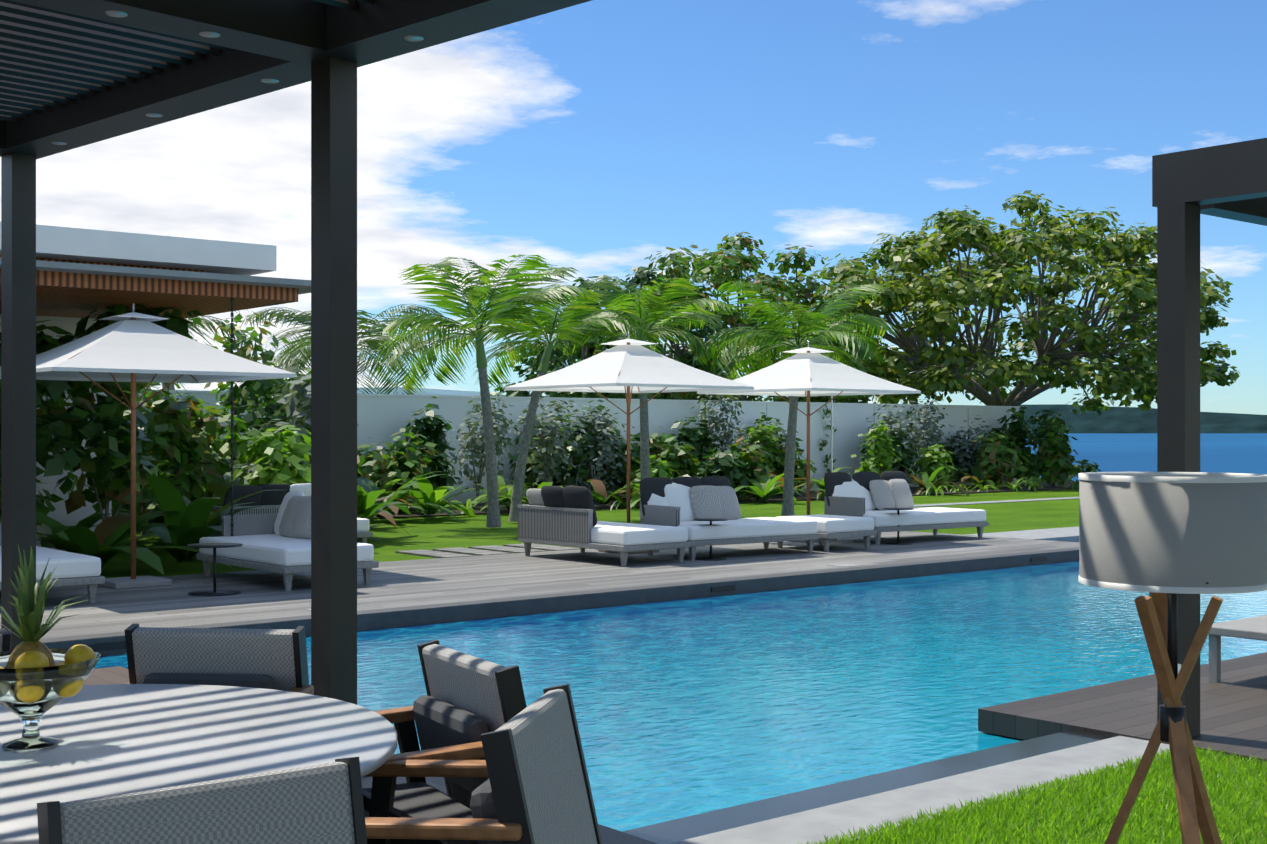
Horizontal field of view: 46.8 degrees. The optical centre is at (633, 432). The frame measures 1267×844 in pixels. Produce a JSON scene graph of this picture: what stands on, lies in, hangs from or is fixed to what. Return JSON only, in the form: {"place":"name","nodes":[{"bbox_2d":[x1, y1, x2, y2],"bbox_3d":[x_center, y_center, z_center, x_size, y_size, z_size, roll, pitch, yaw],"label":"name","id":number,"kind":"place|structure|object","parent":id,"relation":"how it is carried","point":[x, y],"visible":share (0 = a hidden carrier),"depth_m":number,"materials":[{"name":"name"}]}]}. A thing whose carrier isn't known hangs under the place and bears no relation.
{"place":"outdoors","nodes":[
{"label":"outdoors","id":0,"kind":"place"},
{"bbox_2d":[0,628,9,651],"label":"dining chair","id":1,"kind":"object","parent":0,"point":[4,639],"visible":0.08,"depth_m":4.44,"materials":[{"name":"black"}]},
{"bbox_2d":[217,387,504,395],"bbox_3d":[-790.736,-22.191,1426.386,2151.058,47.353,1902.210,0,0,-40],"label":"inland hills","id":2,"kind":"structure","parent":0,"point":[445,392],"depth_m":1436.37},
{"bbox_2d":[83,666,656,843],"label":"patio floor","id":3,"kind":"structure","parent":0,"point":[110,675],"depth_m":6.25,"materials":[{"name":"black"}]},
{"bbox_2d":[0,684,396,843],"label":"dining table","id":4,"kind":"object","parent":3,"relation":"on","point":[115,739],"visible":0.65,"depth_m":3.49,"materials":[{"name":"white"}]},
{"bbox_2d":[0,545,100,750],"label":"fruit bowl","id":5,"kind":"object","parent":4,"relation":"on","point":[38,679],"visible":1,"depth_m":3.40,"materials":[{"name":"clear glass"}]},
{"bbox_2d":[37,757,366,843],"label":"dining chair","id":6,"kind":"object","parent":3,"relation":"on","point":[319,804],"visible":1,"depth_m":2.55,"materials":[{"name":"black fabric"}]},
{"bbox_2d":[124,624,313,694],"bbox_3d":[-1.318,1.047,4.337,0.600,0.896,0.652,0,0,6],"label":"dining chair","id":7,"kind":"object","parent":3,"relation":"on","point":[275,659],"visible":0.19,"depth_m":4.51,"materials":[{"name":"black fabric"}]},
{"bbox_2d":[0,0,591,704],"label":"pergola","id":8,"kind":"object","parent":3,"relation":"on","point":[78,72],"visible":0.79,"depth_m":6.32,"materials":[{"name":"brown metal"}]},
{"bbox_2d":[362,639,526,843],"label":"dining chair","id":9,"kind":"object","parent":3,"relation":"on","point":[462,706],"visible":0.44,"depth_m":3.92,"materials":[{"name":"black fabric"}]},
{"bbox_2d":[362,684,601,843],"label":"dining chair","id":10,"kind":"object","parent":3,"relation":"on","point":[534,788],"visible":0.81,"depth_m":3.13,"materials":[{"name":"black fabric"}]},
{"bbox_2d":[0,531,1078,655],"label":"deck","id":11,"kind":"structure","parent":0,"point":[464,584],"depth_m":14.68,"materials":[{"name":"wood"}]},
{"bbox_2d":[0,523,104,602],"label":"daybed","id":12,"kind":"object","parent":11,"relation":"on","point":[73,569],"visible":0.44,"depth_m":12.63,"materials":[{"name":"white fabric"}]},
{"bbox_2d":[0,303,296,588],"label":"parasol","id":13,"kind":"object","parent":11,"relation":"on","point":[133,347],"visible":0.92,"depth_m":13.92,"materials":[{"name":"fabric"}]},
{"bbox_2d":[187,543,242,595],"bbox_3d":[-3.860,1.260,13.497,0.500,0.450,0.500,0,0,-40],"label":"side table","id":14,"kind":"object","parent":11,"relation":"on","point":[218,592],"visible":1,"depth_m":13.47,"materials":[{"name":"black metal"}]},
{"bbox_2d":[196,491,378,590],"bbox_3d":[-3.489,1.054,14.723,1.042,0.862,2.005,0,0,-40],"label":"daybed","id":15,"kind":"object","parent":11,"relation":"on","point":[280,542],"visible":0.65,"depth_m":14.74,"materials":[{"name":"white fabric"}]},
{"bbox_2d":[210,483,372,542],"bbox_3d":[-4.354,1.051,18.141,2.005,0.870,1.038,0,0,-40],"label":"daybed","id":16,"kind":"object","parent":11,"relation":"on","point":[273,495],"visible":0.27,"depth_m":17.50,"materials":[{"name":"grey fabric"}]},
{"bbox_2d":[517,486,690,566],"bbox_3d":[-0.381,1.049,17.187,1.030,0.872,2.005,0,0,-40],"label":"daybed","id":17,"kind":"object","parent":11,"relation":"on","point":[558,515],"visible":1,"depth_m":16.77,"materials":[{"name":"white fabric"}]},
{"bbox_2d":[505,332,753,553],"bbox_3d":[-0.062,0.115,18.232,2.200,2.740,2.200,0,0,-40],"label":"parasol","id":18,"kind":"object","parent":11,"relation":"on","point":[628,366],"visible":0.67,"depth_m":17.90,"materials":[{"name":"fabric"}]},
{"bbox_2d":[694,518,727,560],"bbox_3d":[0.906,1.250,17.151,0.400,0.470,0.400,0,0,-40],"label":"side table","id":19,"kind":"object","parent":11,"relation":"on","point":[710,558],"visible":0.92,"depth_m":17.11,"materials":[{"name":"black metal"}]},
{"bbox_2d":[640,476,819,559],"bbox_3d":[1.163,1.016,17.891,2.022,0.938,1.065,0,0,-35],"label":"daybed","id":20,"kind":"object","parent":11,"relation":"on","point":[685,502],"visible":0.88,"depth_m":17.79,"materials":[{"name":"white fabric"}]},
{"bbox_2d":[697,341,920,542],"bbox_3d":[2.395,0.115,20.048,2.150,2.740,2.150,0,0,-40],"label":"parasol","id":21,"kind":"object","parent":11,"relation":"on","point":[808,371],"visible":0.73,"depth_m":19.70,"materials":[{"name":"fabric"}]},
{"bbox_2d":[774,514,876,551],"bbox_3d":[2.437,1.285,18.780,0.920,0.400,1.000,0,0,-40],"label":"ottoman","id":22,"kind":"object","parent":11,"relation":"on","point":[829,527],"visible":0.75,"depth_m":18.44,"materials":[{"name":"white fabric"}]},
{"bbox_2d":[883,508,912,544],"bbox_3d":[3.535,1.250,19.541,0.400,0.470,0.400,0,0,-40],"label":"side table","id":23,"kind":"object","parent":11,"relation":"on","point":[898,542],"visible":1,"depth_m":19.53,"materials":[{"name":"black metal"}]},
{"bbox_2d":[824,471,988,544],"bbox_3d":[3.777,1.016,20.327,2.224,0.938,1.054,0,0,-36],"label":"daybed","id":24,"kind":"object","parent":11,"relation":"on","point":[866,494],"visible":0.9,"depth_m":20.18,"materials":[{"name":"white fabric"}]},
{"bbox_2d":[0,0,1266,414],"label":"sky","id":25,"kind":"structure","parent":0,"point":[592,138],"materials":[{"name":"blue"}]},
{"bbox_2d":[94,560,1266,831],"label":"pool water","id":26,"kind":"structure","parent":0,"point":[690,706],"depth_m":10.06,"materials":[{"name":"blue liquid"}]},
{"bbox_2d":[100,476,1266,842],"bbox_3d":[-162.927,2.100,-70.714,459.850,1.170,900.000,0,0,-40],"label":"lawn","id":27,"kind":"structure","parent":0,"point":[388,540],"depth_m":23.83,"materials":[{"name":"green plant"}]},
{"bbox_2d":[0,221,310,548],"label":"villa","id":28,"kind":"object","parent":27,"relation":"on","point":[80,273],"visible":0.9,"depth_m":15.19,"materials":[{"name":"white"}]},
{"bbox_2d":[162,235,257,389],"bbox_3d":[-10.461,-1.253,31.670,4.622,5.497,4.998,0,0,-40],"label":"coconut palm","id":29,"kind":"object","parent":27,"relation":"on","point":[208,323],"visible":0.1,"depth_m":31.82,"materials":[{"name":"green plant"}]},
{"bbox_2d":[241,304,441,394],"bbox_3d":[-6.521,-0.743,32.855,4.487,4.480,4.161,0,0,7],"label":"coconut palm","id":30,"kind":"object","parent":27,"relation":"on","point":[305,352],"visible":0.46,"depth_m":32.52,"materials":[{"name":"green plant"}]},
{"bbox_2d":[371,254,588,527],"bbox_3d":[-2.421,-0.702,22.884,3.400,4.379,3.139,0,0,-40],"label":"palm","id":31,"kind":"object","parent":27,"relation":"on","point":[504,307],"visible":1,"depth_m":22.81,"materials":[{"name":"green plant"}]},
{"bbox_2d":[0,463,1078,573],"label":"plants","id":32,"kind":"object","parent":27,"relation":"on","point":[187,521],"depth_m":17.93,"materials":[{"name":"green plant"}]},
{"bbox_2d":[0,304,1100,539],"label":"wall shrubs","id":33,"kind":"object","parent":27,"relation":"on","point":[178,444],"depth_m":24.84,"materials":[{"name":"plant"}]},
{"bbox_2d":[452,287,651,521],"bbox_3d":[-1.436,-0.515,24.812,3.283,4.017,3.010,0,0,-24],"label":"palm","id":34,"kind":"object","parent":27,"relation":"on","point":[567,323],"visible":0.73,"depth_m":24.46,"materials":[{"name":"green plant"}]},
{"bbox_2d":[137,390,1019,504],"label":"garden wall","id":35,"kind":"structure","parent":27,"relation":"on","point":[381,418],"depth_m":33.90,"materials":[{"name":"paint"}]},
{"bbox_2d":[489,266,739,399],"bbox_3d":[-0.433,-1.468,40.158,6.763,5.924,6.932,0,0,-40],"label":"tree","id":36,"kind":"object","parent":27,"relation":"on","point":[643,275],"visible":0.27,"depth_m":38.81,"materials":[{"name":"green plant"}]},
{"bbox_2d":[234,367,996,495],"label":"shrubs","id":37,"kind":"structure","parent":27,"relation":"on","point":[302,411],"depth_m":29.49,"materials":[{"name":"green plant"}]},
{"bbox_2d":[219,368,1032,496],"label":"shrubs","id":38,"kind":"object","parent":27,"relation":"on","point":[280,452],"depth_m":29.79,"materials":[{"name":"green plant"}]},
{"bbox_2d":[554,275,737,516],"bbox_3d":[0.075,-0.694,25.859,3.159,4.365,3.349,0,0,-40],"label":"palm","id":39,"kind":"object","parent":27,"relation":"on","point":[618,301],"visible":0.65,"depth_m":25.62,"materials":[{"name":"green plant"}]},
{"bbox_2d":[561,232,890,402],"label":"almond tree","id":40,"kind":"object","parent":27,"relation":"on","point":[719,266],"visible":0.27,"depth_m":40.19,"materials":[{"name":"green plant"}]},
{"bbox_2d":[693,279,898,515],"bbox_3d":[2.790,-0.544,25.287,3.669,4.063,3.155,0,0,9],"label":"palm","id":41,"kind":"object","parent":27,"relation":"on","point":[821,319],"visible":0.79,"depth_m":25.16,"materials":[{"name":"green plant"}]},
{"bbox_2d":[622,497,1169,843],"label":"paving","id":42,"kind":"structure","parent":27,"relation":"on","point":[815,814],"depth_m":6.13,"materials":[{"name":"grey concrete"}]},
{"bbox_2d":[783,190,1239,415],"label":"seagrape tree","id":43,"kind":"object","parent":27,"relation":"on","point":[992,286],"visible":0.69,"depth_m":40.85,"materials":[{"name":"green plant"}]},
{"bbox_2d":[831,396,832,472],"bbox_3d":[3.175,0.343,22.611,0.360,2.286,0.120,0,0,30],"label":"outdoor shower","id":44,"kind":"object","parent":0,"point":[831,434],"visible":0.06,"depth_m":22.66,"materials":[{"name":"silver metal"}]},
{"bbox_2d":[798,745,1266,843],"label":"lawn","id":45,"kind":"structure","parent":0,"point":[1062,809],"depth_m":5.72,"materials":[{"name":"green plant"}]},
{"bbox_2d":[1078,472,1266,843],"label":"floor lamp","id":46,"kind":"object","parent":45,"relation":"on","point":[1157,536],"visible":1,"depth_m":3.31,"materials":[{"name":"grey fabric"}]},
{"bbox_2d":[978,652,1266,763],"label":"deck","id":47,"kind":"structure","parent":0,"point":[1233,710],"depth_m":7.80,"materials":[{"name":"black wood"}]},
{"bbox_2d":[1152,138,1266,736],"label":"pergola","id":48,"kind":"object","parent":47,"relation":"on","point":[1226,181],"visible":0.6,"depth_m":7.13,"materials":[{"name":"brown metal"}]},
{"bbox_2d":[1209,615,1266,682],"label":"coffee table","id":49,"kind":"object","parent":47,"relation":"on","point":[1254,628],"visible":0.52,"depth_m":8.69,"materials":[{"name":"concrete"}]},
{"bbox_2d":[985,404,1266,432],"bbox_3d":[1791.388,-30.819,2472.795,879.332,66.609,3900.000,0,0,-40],"label":"headland","id":50,"kind":"structure","parent":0,"point":[1124,420],"depth_m":3152.87,"materials":[{"name":"plant"}]},
{"bbox_2d":[1025,433,1266,480],"bbox_3d":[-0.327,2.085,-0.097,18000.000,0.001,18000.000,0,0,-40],"label":"sea","id":51,"kind":"structure","parent":0,"point":[1219,452],"depth_m":159.77,"materials":[{"name":"blue liquid"}]}
]}

